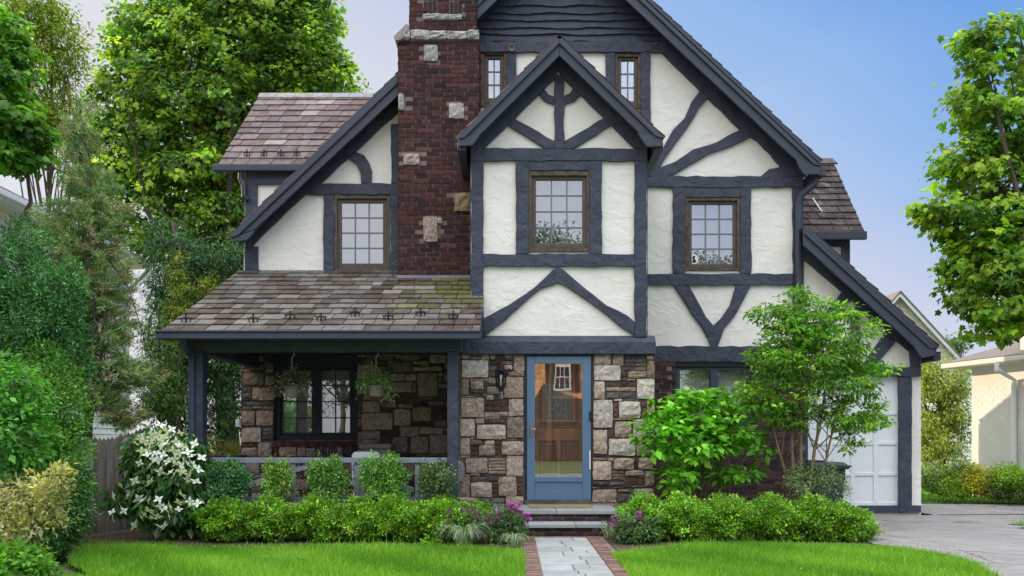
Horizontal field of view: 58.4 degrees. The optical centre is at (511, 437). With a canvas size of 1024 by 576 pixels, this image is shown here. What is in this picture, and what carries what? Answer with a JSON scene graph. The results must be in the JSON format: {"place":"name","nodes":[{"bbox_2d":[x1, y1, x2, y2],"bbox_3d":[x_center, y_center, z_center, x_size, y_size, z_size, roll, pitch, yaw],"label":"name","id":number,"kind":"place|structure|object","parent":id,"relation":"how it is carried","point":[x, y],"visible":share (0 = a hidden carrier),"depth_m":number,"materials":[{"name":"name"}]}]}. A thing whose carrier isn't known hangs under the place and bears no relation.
{"place":"outdoors","nodes":[
{"label":"outdoors","id":0,"kind":"place"},
{"bbox_2d":[0,186,154,439],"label":"neighbour house","id":1,"kind":"structure","parent":0,"point":[11,203],"depth_m":21.52,"materials":[{"name":"white paint"}]},
{"bbox_2d":[1,528,196,557],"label":"side path ground","id":2,"kind":"structure","parent":0,"point":[134,534],"depth_m":11.45,"materials":[{"name":"brown soil"}]},
{"bbox_2d":[0,211,104,522],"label":"cypress bush","id":3,"kind":"object","parent":2,"relation":"on","point":[23,319],"visible":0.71,"depth_m":10.27,"materials":[{"name":"green plant"}]},
{"bbox_2d":[16,331,101,516],"bbox_3d":[-4.983,0.050,10.001,0.951,2.400,0.969,0,0,0],"label":"juniper shrub","id":4,"kind":"object","parent":2,"relation":"on","point":[70,428],"visible":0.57,"depth_m":9.93,"materials":[{"name":"green plant"}]},
{"bbox_2d":[0,425,177,543],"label":"picket fence","id":5,"kind":"object","parent":2,"relation":"on","point":[106,462],"visible":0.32,"depth_m":11.64,"materials":[{"name":"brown wood"}]},
{"bbox_2d":[3,538,178,553],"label":"grass","id":6,"kind":"structure","parent":2,"relation":"on","point":[116,540],"depth_m":10.63,"materials":[{"name":"green plant"}]},
{"bbox_2d":[26,91,170,439],"bbox_3d":[-6.051,-1.897,13.425,2.151,6.291,1.662,0,0,0],"label":"pine tree","id":7,"kind":"object","parent":2,"relation":"on","point":[79,241],"visible":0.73,"depth_m":13.27,"materials":[{"name":"green plant"}]},
{"bbox_2d":[95,420,217,540],"bbox_3d":[-4.224,0.542,11.089,1.409,1.484,1.085,0,0,26],"label":"dogwood bush","id":8,"kind":"object","parent":2,"relation":"on","point":[160,483],"visible":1,"depth_m":10.91,"materials":[{"name":"white plant"}]},
{"bbox_2d":[240,463,275,503],"bbox_3d":[-3.551,0.638,12.725,0.677,0.665,0.486,0,0,0],"label":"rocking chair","id":9,"kind":"object","parent":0,"point":[254,478],"visible":0.02,"depth_m":12.65,"materials":[{"name":"grey wood"}]},
{"bbox_2d":[18,532,530,575],"bbox_3d":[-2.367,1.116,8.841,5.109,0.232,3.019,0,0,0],"label":"grass","id":10,"kind":"structure","parent":0,"point":[135,559],"depth_m":8.80,"materials":[{"name":"green plant"}]},
{"bbox_2d":[352,452,379,495],"bbox_3d":[-1.996,0.585,12.686,0.391,0.776,0.544,0,0,0],"label":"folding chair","id":11,"kind":"object","parent":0,"point":[359,454],"visible":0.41,"depth_m":12.48,"materials":[{"name":"white paint"}]},
{"bbox_2d":[358,444,394,496],"bbox_3d":[-2.071,0.531,14.050,0.491,0.868,0.560,0,0,0],"label":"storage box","id":12,"kind":"object","parent":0,"point":[380,449],"visible":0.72,"depth_m":13.80,"materials":[{"name":"plastic"}]},
{"bbox_2d":[97,544,801,568],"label":"fallen leaves","id":13,"kind":"object","parent":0,"point":[434,566],"visible":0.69,"depth_m":9.08,"materials":[{"name":"brown plant"}]},
{"bbox_2d":[429,521,492,544],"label":"striped grass","id":14,"kind":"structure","parent":0,"point":[463,536],"depth_m":10.41,"materials":[{"name":"green plant"}]},
{"bbox_2d":[0,0,1023,438],"label":"sky","id":15,"kind":"structure","parent":0,"point":[853,80],"materials":[{"name":"blue"}]},
{"bbox_2d":[3,439,1023,575],"bbox_3d":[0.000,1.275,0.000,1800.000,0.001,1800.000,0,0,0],"label":"ground","id":16,"kind":"structure","parent":0,"point":[64,568],"depth_m":9.18,"materials":[{"name":"brown soil"}]},
{"bbox_2d":[0,532,62,575],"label":"leafy groundcover","id":17,"kind":"object","parent":16,"relation":"on","point":[19,564],"visible":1,"depth_m":7.83,"materials":[{"name":"green plant"}]},
{"bbox_2d":[0,347,63,541],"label":"broadleaf bush","id":18,"kind":"object","parent":16,"relation":"on","point":[15,421],"visible":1,"depth_m":8.57,"materials":[{"name":"green plant"}]},
{"bbox_2d":[0,3,73,258],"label":"shade tree","id":19,"kind":"object","parent":16,"relation":"on","point":[27,139],"visible":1,"depth_m":14.37,"materials":[{"name":"green plant"}]},
{"bbox_2d":[0,458,78,574],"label":"variegated bush","id":20,"kind":"object","parent":16,"relation":"on","point":[23,522],"visible":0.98,"depth_m":8.22,"materials":[{"name":"yellow plant"}]},
{"bbox_2d":[0,0,107,209],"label":"locust tree","id":21,"kind":"object","parent":16,"relation":"on","point":[37,10],"visible":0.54,"depth_m":26.87,"materials":[{"name":"green plant"}]},
{"bbox_2d":[12,449,104,559],"bbox_3d":[-4.590,0.680,9.302,0.752,1.138,0.948,0,0,0],"label":"boxwood bush","id":22,"kind":"object","parent":16,"relation":"on","point":[64,540],"visible":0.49,"depth_m":9.26,"materials":[{"name":"green plant"}]},
{"bbox_2d":[128,302,188,427],"bbox_3d":[-6.312,-0.594,16.510,1.209,3.684,1.441,0,0,-21],"label":"spruce sapling","id":23,"kind":"object","parent":16,"relation":"on","point":[165,400],"visible":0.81,"depth_m":16.41,"materials":[{"name":"green plant"}]},
{"bbox_2d":[126,203,243,443],"bbox_3d":[-6.589,-1.792,19.519,3.296,6.117,3.230,0,0,0],"label":"hemlock tree","id":24,"kind":"object","parent":16,"relation":"on","point":[200,264],"visible":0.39,"depth_m":19.09,"materials":[{"name":"green plant"}]},
{"bbox_2d":[156,245,225,436],"bbox_3d":[-6.093,-1.213,17.471,1.345,4.918,1.134,0,0,0],"label":"spruce sapling","id":25,"kind":"object","parent":16,"relation":"on","point":[179,277],"visible":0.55,"depth_m":17.45,"materials":[{"name":"green plant"}]},
{"bbox_2d":[64,0,370,466],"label":"maple tree","id":26,"kind":"object","parent":16,"relation":"on","point":[293,41],"visible":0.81,"depth_m":22.32,"materials":[{"name":"green plant"}]},
{"bbox_2d":[207,434,240,489],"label":"clipped hedge","id":27,"kind":"object","parent":16,"relation":"on","point":[232,449],"visible":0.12,"depth_m":16.39,"materials":[{"name":"green plant"}]},
{"bbox_2d":[155,0,940,535],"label":"tudor house","id":28,"kind":"structure","parent":16,"relation":"on","point":[453,212],"depth_m":14.18,"materials":[{"name":"paint"}]},
{"bbox_2d":[207,454,246,488],"bbox_3d":[-4.074,0.607,12.900,0.660,0.717,0.660,0,0,0],"label":"patio table","id":29,"kind":"object","parent":28,"relation":"on","point":[226,456],"visible":0.21,"depth_m":12.62,"materials":[{"name":"grey"}]},
{"bbox_2d":[235,419,241,426],"bbox_3d":[-4.295,-0.227,14.414,0.086,0.118,0.124,0,0,36],"label":"floodlight","id":30,"kind":"object","parent":28,"relation":"attached to","point":[238,422],"visible":1,"depth_m":14.37,"materials":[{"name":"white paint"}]},
{"bbox_2d":[265,353,312,397],"bbox_3d":[-2.938,-0.908,12.098,0.599,0.807,0.504,0,0,-29],"label":"hanging basket","id":31,"kind":"object","parent":28,"relation":"hanging from","point":[287,387],"visible":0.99,"depth_m":12.05,"materials":[{"name":"brown plastic"}]},
{"bbox_2d":[275,364,357,439],"bbox_3d":[-3.118,-0.568,14.660,1.322,1.220,0.240,0,0,0],"label":"window","id":32,"kind":"structure","parent":28,"relation":"in","point":[330,412],"depth_m":14.60,"materials":[{"name":"clear glass"}]},
{"bbox_2d":[309,442,336,491],"bbox_3d":[-2.807,0.516,13.585,0.354,0.898,0.470,0,0,0],"label":"slatted chair","id":33,"kind":"object","parent":28,"relation":"on","point":[322,449],"visible":0.41,"depth_m":13.79,"materials":[{"name":"black wood"}]},
{"bbox_2d":[334,195,389,270],"bbox_3d":[-2.389,-3.249,14.660,0.898,1.244,0.240,0,0,0],"label":"window","id":34,"kind":"structure","parent":28,"relation":"in","point":[362,222],"depth_m":14.63,"materials":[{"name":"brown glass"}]},
{"bbox_2d":[353,353,398,406],"bbox_3d":[-1.808,-0.856,12.095,0.592,0.910,0.477,0,0,-22],"label":"hanging basket","id":35,"kind":"object","parent":28,"relation":"hanging from","point":[372,385],"visible":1,"depth_m":12.04,"materials":[{"name":"green plastic"}]},
{"bbox_2d":[458,460,464,482],"bbox_3d":[-0.759,0.460,12.630,0.229,0.325,0.700,0,0,0],"label":"mailbox","id":36,"kind":"object","parent":28,"relation":"attached to","point":[461,470],"visible":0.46,"depth_m":12.28,"materials":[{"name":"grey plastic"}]},
{"bbox_2d":[480,52,506,106],"bbox_3d":[-0.292,-5.723,14.660,0.432,0.940,0.240,0,0,0],"label":"window","id":37,"kind":"structure","parent":28,"relation":"in","point":[493,65],"depth_m":14.58,"materials":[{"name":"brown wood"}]},
{"bbox_2d":[495,363,506,389],"bbox_3d":[-0.147,-0.847,12.867,0.158,0.378,0.225,0,0,21],"label":"wall lantern","id":38,"kind":"object","parent":28,"relation":"attached to","point":[500,369],"depth_m":12.82,"materials":[{"name":"black metal"}]},
{"bbox_2d":[508,44,514,50],"bbox_3d":[-0.008,-6.171,14.484,0.110,0.140,0.167,0,0,0],"label":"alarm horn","id":39,"kind":"object","parent":28,"relation":"attached to","point":[511,47],"visible":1,"depth_m":14.45,"materials":[{"name":"beige plastic"}]},
{"bbox_2d":[535,363,581,476],"bbox_3d":[0.667,-0.115,13.168,0.874,2.040,0.085,0,0,0],"label":"door glass","id":40,"kind":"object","parent":28,"relation":"in","point":[558,386],"depth_m":13.15,"materials":[{"name":"clear glass"}]},
{"bbox_2d":[529,171,588,251],"bbox_3d":[0.669,-3.210,13.090,0.854,1.159,0.240,0,0,0],"label":"window","id":41,"kind":"structure","parent":28,"relation":"in","point":[558,200],"depth_m":13.19,"materials":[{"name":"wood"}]},
{"bbox_2d":[527,356,590,499],"bbox_3d":[0.664,-0.128,12.940,0.906,2.038,0.121,0,0,0],"label":"storm door","id":42,"kind":"structure","parent":28,"relation":"in","point":[538,488],"depth_m":12.96,"materials":[{"name":"blue metal"}]},
{"bbox_2d":[615,53,640,108],"bbox_3d":[1.847,-5.693,14.660,0.407,0.931,0.240,0,0,0],"label":"window","id":43,"kind":"structure","parent":28,"relation":"in","point":[627,65],"depth_m":14.58,"materials":[{"name":"brown wood"}]},
{"bbox_2d":[692,254,697,263],"bbox_3d":[2.901,-2.842,14.597,0.136,0.170,0.011,0,0,0],"label":"window decal","id":44,"kind":"object","parent":28,"relation":"attached to","point":[694,258],"depth_m":14.60,"materials":[{"name":"white paint"}]},
{"bbox_2d":[685,197,739,270],"bbox_3d":[3.200,-3.244,14.660,0.893,1.184,0.240,0,0,0],"label":"window","id":45,"kind":"structure","parent":28,"relation":"in","point":[712,224],"depth_m":14.64,"materials":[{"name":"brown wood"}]},
{"bbox_2d":[672,362,754,426],"bbox_3d":[3.206,-0.682,14.660,1.329,1.025,0.240,0,0,0],"label":"casement window","id":46,"kind":"structure","parent":28,"relation":"in","point":[697,375],"depth_m":14.76,"materials":[{"name":"glass"}]},
{"bbox_2d":[808,377,897,504],"bbox_3d":[5.453,0.068,14.634,1.464,2.079,0.072,0,0,0],"label":"garage door","id":47,"kind":"structure","parent":28,"relation":"in","point":[873,473],"depth_m":14.62,"materials":[{"name":"white paint"}]},
{"bbox_2d":[921,351,971,472],"bbox_3d":[11.198,-0.562,23.959,2.116,3.629,2.518,0,0,0],"label":"yew tree","id":48,"kind":"object","parent":16,"relation":"on","point":[941,424],"visible":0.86,"depth_m":23.56,"materials":[{"name":"green plant"}]},
{"bbox_2d":[944,329,973,356],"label":"tree","id":49,"kind":"object","parent":16,"relation":"on","point":[958,346],"visible":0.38,"depth_m":41.77,"materials":[{"name":"green plant"}]},
{"bbox_2d":[941,337,1023,499],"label":"painted brick building","id":50,"kind":"structure","parent":16,"relation":"on","point":[997,405],"depth_m":18.23,"materials":[{"name":"beige"}]},
{"bbox_2d":[498,532,529,545],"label":"striped grass","id":51,"kind":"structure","parent":0,"point":[515,540],"depth_m":10.30,"materials":[{"name":"green plant"}]},
{"bbox_2d":[156,516,885,552],"bbox_3d":[0.050,1.245,12.000,10.500,0.001,4.800,0,0,0],"label":"mulch bed","id":52,"kind":"object","parent":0,"point":[303,541],"depth_m":10.94,"materials":[{"name":"brown soil"}]},
{"bbox_2d":[186,495,262,541],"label":"hedge bush","id":53,"kind":"object","parent":52,"relation":"on","point":[222,526],"visible":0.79,"depth_m":10.80,"materials":[{"name":"green plant"}]},
{"bbox_2d":[201,455,255,516],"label":"railing shrub","id":54,"kind":"object","parent":52,"relation":"on","point":[233,478],"visible":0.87,"depth_m":11.31,"materials":[{"name":"green plant"}]},
{"bbox_2d":[229,492,311,541],"bbox_3d":[-2.876,0.952,11.001,1.011,0.596,0.853,0,0,0],"label":"hedge bush","id":55,"kind":"object","parent":52,"relation":"on","point":[272,523],"visible":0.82,"depth_m":10.79,"materials":[{"name":"green plant"}]},
{"bbox_2d":[256,454,299,537],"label":"railing shrub","id":56,"kind":"object","parent":52,"relation":"on","point":[280,481],"visible":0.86,"depth_m":11.32,"materials":[{"name":"green plant"}]},
{"bbox_2d":[281,492,359,541],"bbox_3d":[-2.301,0.954,10.989,0.971,0.598,0.824,0,0,16],"label":"hedge bush","id":57,"kind":"object","parent":52,"relation":"on","point":[320,513],"visible":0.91,"depth_m":10.80,"materials":[{"name":"green plant"}]},
{"bbox_2d":[300,449,354,503],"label":"railing shrub","id":58,"kind":"object","parent":52,"relation":"on","point":[326,477],"visible":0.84,"depth_m":11.30,"materials":[{"name":"green plant"}]},
{"bbox_2d":[333,493,397,541],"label":"hedge bush","id":59,"kind":"object","parent":52,"relation":"on","point":[356,516],"visible":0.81,"depth_m":10.78,"materials":[{"name":"green plant"}]},
{"bbox_2d":[354,449,414,502],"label":"railing shrub","id":60,"kind":"object","parent":52,"relation":"on","point":[390,477],"visible":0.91,"depth_m":11.30,"materials":[{"name":"green plant"}]},
{"bbox_2d":[366,490,433,541],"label":"hedge bush","id":61,"kind":"object","parent":52,"relation":"on","point":[403,510],"visible":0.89,"depth_m":10.80,"materials":[{"name":"green plant"}]},
{"bbox_2d":[418,533,443,545],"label":"seedling","id":62,"kind":"object","parent":52,"relation":"on","point":[435,539],"visible":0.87,"depth_m":10.40,"materials":[{"name":"green plant"}]},
{"bbox_2d":[414,457,460,508],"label":"railing shrub","id":63,"kind":"object","parent":52,"relation":"on","point":[436,483],"visible":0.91,"depth_m":11.32,"materials":[{"name":"green plant"}]},
{"bbox_2d":[409,493,484,540],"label":"hedge bush","id":64,"kind":"object","parent":52,"relation":"on","point":[441,509],"visible":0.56,"depth_m":10.81,"materials":[{"name":"green plant"}]},
{"bbox_2d":[431,501,489,543],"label":"salvia clump","id":65,"kind":"object","parent":52,"relation":"on","point":[466,518],"visible":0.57,"depth_m":10.71,"materials":[{"name":"green plant"}]},
{"bbox_2d":[467,498,499,521],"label":"hedge bush","id":66,"kind":"object","parent":52,"relation":"on","point":[483,505],"visible":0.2,"depth_m":11.66,"materials":[{"name":"green plant"}]},
{"bbox_2d":[477,501,538,544],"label":"salvia clump","id":67,"kind":"object","parent":52,"relation":"on","point":[514,524],"visible":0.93,"depth_m":10.70,"materials":[{"name":"green plant"}]},
{"bbox_2d":[491,504,617,535],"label":"front steps","id":68,"kind":"structure","parent":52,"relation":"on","point":[565,521],"depth_m":11.90,"materials":[{"name":"brick"}]},
{"bbox_2d":[529,504,592,507],"bbox_3d":[0.665,0.945,12.600,0.859,0.015,0.500,0,0,0],"label":"doormat","id":69,"kind":"object","parent":68,"relation":"on","point":[560,506],"visible":1,"depth_m":12.40,"materials":[{"name":"brown fabric"}]},
{"bbox_2d":[601,509,664,544],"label":"salvia clump","id":70,"kind":"object","parent":52,"relation":"on","point":[629,533],"visible":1,"depth_m":10.69,"materials":[{"name":"green plant"}]},
{"bbox_2d":[613,489,683,540],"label":"hedge bush","id":71,"kind":"object","parent":52,"relation":"on","point":[638,502],"visible":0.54,"depth_m":10.91,"materials":[{"name":"green plant"}]},
{"bbox_2d":[648,490,721,540],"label":"hedge bush","id":72,"kind":"object","parent":52,"relation":"on","point":[694,519],"visible":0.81,"depth_m":10.87,"materials":[{"name":"green plant"}]},
{"bbox_2d":[625,381,778,503],"bbox_3d":[2.604,0.249,12.310,2.138,1.998,1.238,0,0,0],"label":"hydrangea shrub","id":73,"kind":"object","parent":52,"relation":"on","point":[706,432],"visible":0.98,"depth_m":12.17,"materials":[{"name":"green plant"}]},
{"bbox_2d":[701,491,768,540],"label":"hedge bush","id":74,"kind":"object","parent":52,"relation":"on","point":[726,519],"visible":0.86,"depth_m":10.89,"materials":[{"name":"green plant"}]},
{"bbox_2d":[742,491,820,540],"bbox_3d":[3.252,0.951,11.087,0.949,0.604,0.911,0,0,37],"label":"hedge bush","id":75,"kind":"object","parent":52,"relation":"on","point":[777,527],"visible":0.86,"depth_m":10.88,"materials":[{"name":"green plant"}]},
{"bbox_2d":[725,283,906,503],"bbox_3d":[4.022,-0.419,12.264,2.411,3.343,1.402,0,0,0],"label":"crepe myrtle tree","id":76,"kind":"object","parent":52,"relation":"on","point":[831,362],"visible":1,"depth_m":12.16,"materials":[{"name":"green plant"}]},
{"bbox_2d":[782,456,854,501],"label":"variegated shrub","id":77,"kind":"object","parent":52,"relation":"on","point":[833,480],"visible":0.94,"depth_m":12.06,"materials":[{"name":"green plant"}]},
{"bbox_2d":[782,491,863,541],"bbox_3d":[3.754,0.949,11.094,0.911,0.600,0.884,0,0,43],"label":"hedge bush","id":78,"kind":"object","parent":52,"relation":"on","point":[822,509],"visible":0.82,"depth_m":10.88,"materials":[{"name":"green plant"}]},
{"bbox_2d":[823,501,885,541],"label":"hedge bush","id":79,"kind":"object","parent":52,"relation":"on","point":[861,519],"visible":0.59,"depth_m":10.84,"materials":[{"name":"green plant"}]},
{"bbox_2d":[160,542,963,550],"bbox_3d":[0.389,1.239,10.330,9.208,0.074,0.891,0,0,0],"label":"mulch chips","id":80,"kind":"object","parent":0,"point":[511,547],"visible":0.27,"depth_m":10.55,"materials":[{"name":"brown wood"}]},
{"bbox_2d":[520,536,629,575],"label":"walkway","id":81,"kind":"structure","parent":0,"point":[555,556],"depth_m":9.31,"materials":[{"name":"stone"}]},
{"bbox_2d":[597,524,616,537],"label":"striped grass","id":82,"kind":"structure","parent":0,"point":[608,535],"depth_m":11.16,"materials":[{"name":"green plant"}]},
{"bbox_2d":[611,532,1006,575],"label":"grass","id":83,"kind":"structure","parent":0,"point":[733,558],"depth_m":8.74,"materials":[{"name":"green plant"}]},
{"bbox_2d":[779,504,1023,575],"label":"driveway","id":84,"kind":"structure","parent":0,"point":[998,540],"depth_m":11.86,"materials":[{"name":"concrete"}]},
{"bbox_2d":[797,460,851,502],"bbox_3d":[4.619,0.789,13.500,0.641,0.906,0.635,0,0,0],"label":"wheeled bin","id":85,"kind":"object","parent":84,"relation":"on","point":[843,466],"visible":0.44,"depth_m":13.24,"materials":[{"name":"green plastic"}]},
{"bbox_2d":[939,514,1005,514],"bbox_3d":[8.285,1.228,14.682,3.096,0.001,0.217,0,0,-9],"label":"driveway seam","id":86,"kind":"object","parent":84,"relation":"on","point":[972,514],"visible":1,"depth_m":14.56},
{"bbox_2d":[886,290,971,469],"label":"gable house","id":87,"kind":"structure","parent":0,"point":[905,304],"depth_m":34.97,"materials":[{"name":"white paint"}]},
{"bbox_2d":[898,8,1023,350],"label":"maple tree","id":88,"kind":"object","parent":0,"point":[986,256],"visible":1,"depth_m":13.79,"materials":[{"name":"green plant"}]},
{"bbox_2d":[921,485,1020,502],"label":"grass","id":89,"kind":"structure","parent":0,"point":[929,497],"depth_m":17.62,"materials":[{"name":"green plant"}]},
{"bbox_2d":[921,488,1022,502],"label":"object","id":90,"kind":"structure","parent":0,"point":[981,500],"depth_m":17.78,"materials":[{"name":"plant"}]},
{"bbox_2d":[921,460,951,496],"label":"foundation shrub","id":91,"kind":"object","parent":90,"relation":"on","point":[928,486],"visible":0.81,"depth_m":17.50,"materials":[{"name":"green plant"}]},
{"bbox_2d":[928,471,983,502],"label":"foundation shrub","id":92,"kind":"object","parent":90,"relation":"on","point":[956,491],"visible":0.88,"depth_m":17.13,"materials":[{"name":"green plant"}]},
{"bbox_2d":[933,453,984,483],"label":"foundation shrub","id":93,"kind":"object","parent":90,"relation":"on","point":[955,468],"visible":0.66,"depth_m":17.32,"materials":[{"name":"green plant"}]},
{"bbox_2d":[949,462,999,497],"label":"foundation shrub","id":94,"kind":"object","parent":90,"relation":"on","point":[978,486],"visible":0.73,"depth_m":17.02,"materials":[{"name":"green plant"}]},
{"bbox_2d":[977,464,1011,502],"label":"foundation shrub","id":95,"kind":"object","parent":90,"relation":"on","point":[993,494],"visible":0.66,"depth_m":16.85,"materials":[{"name":"green plant"}]},
{"bbox_2d":[996,468,1023,504],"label":"foundation shrub","id":96,"kind":"object","parent":90,"relation":"on","point":[1018,496],"visible":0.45,"depth_m":16.71,"materials":[{"name":"green plant"}]},
{"bbox_2d":[986,461,1023,492],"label":"foundation shrub","id":97,"kind":"object","parent":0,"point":[1015,477],"visible":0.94,"depth_m":16.57,"materials":[{"name":"green plant"}]},
{"bbox_2d":[1008,516,1023,524],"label":"grass","id":98,"kind":"structure","parent":0,"point":[1022,522],"depth_m":12.94,"materials":[{"name":"green plant"}]}
]}

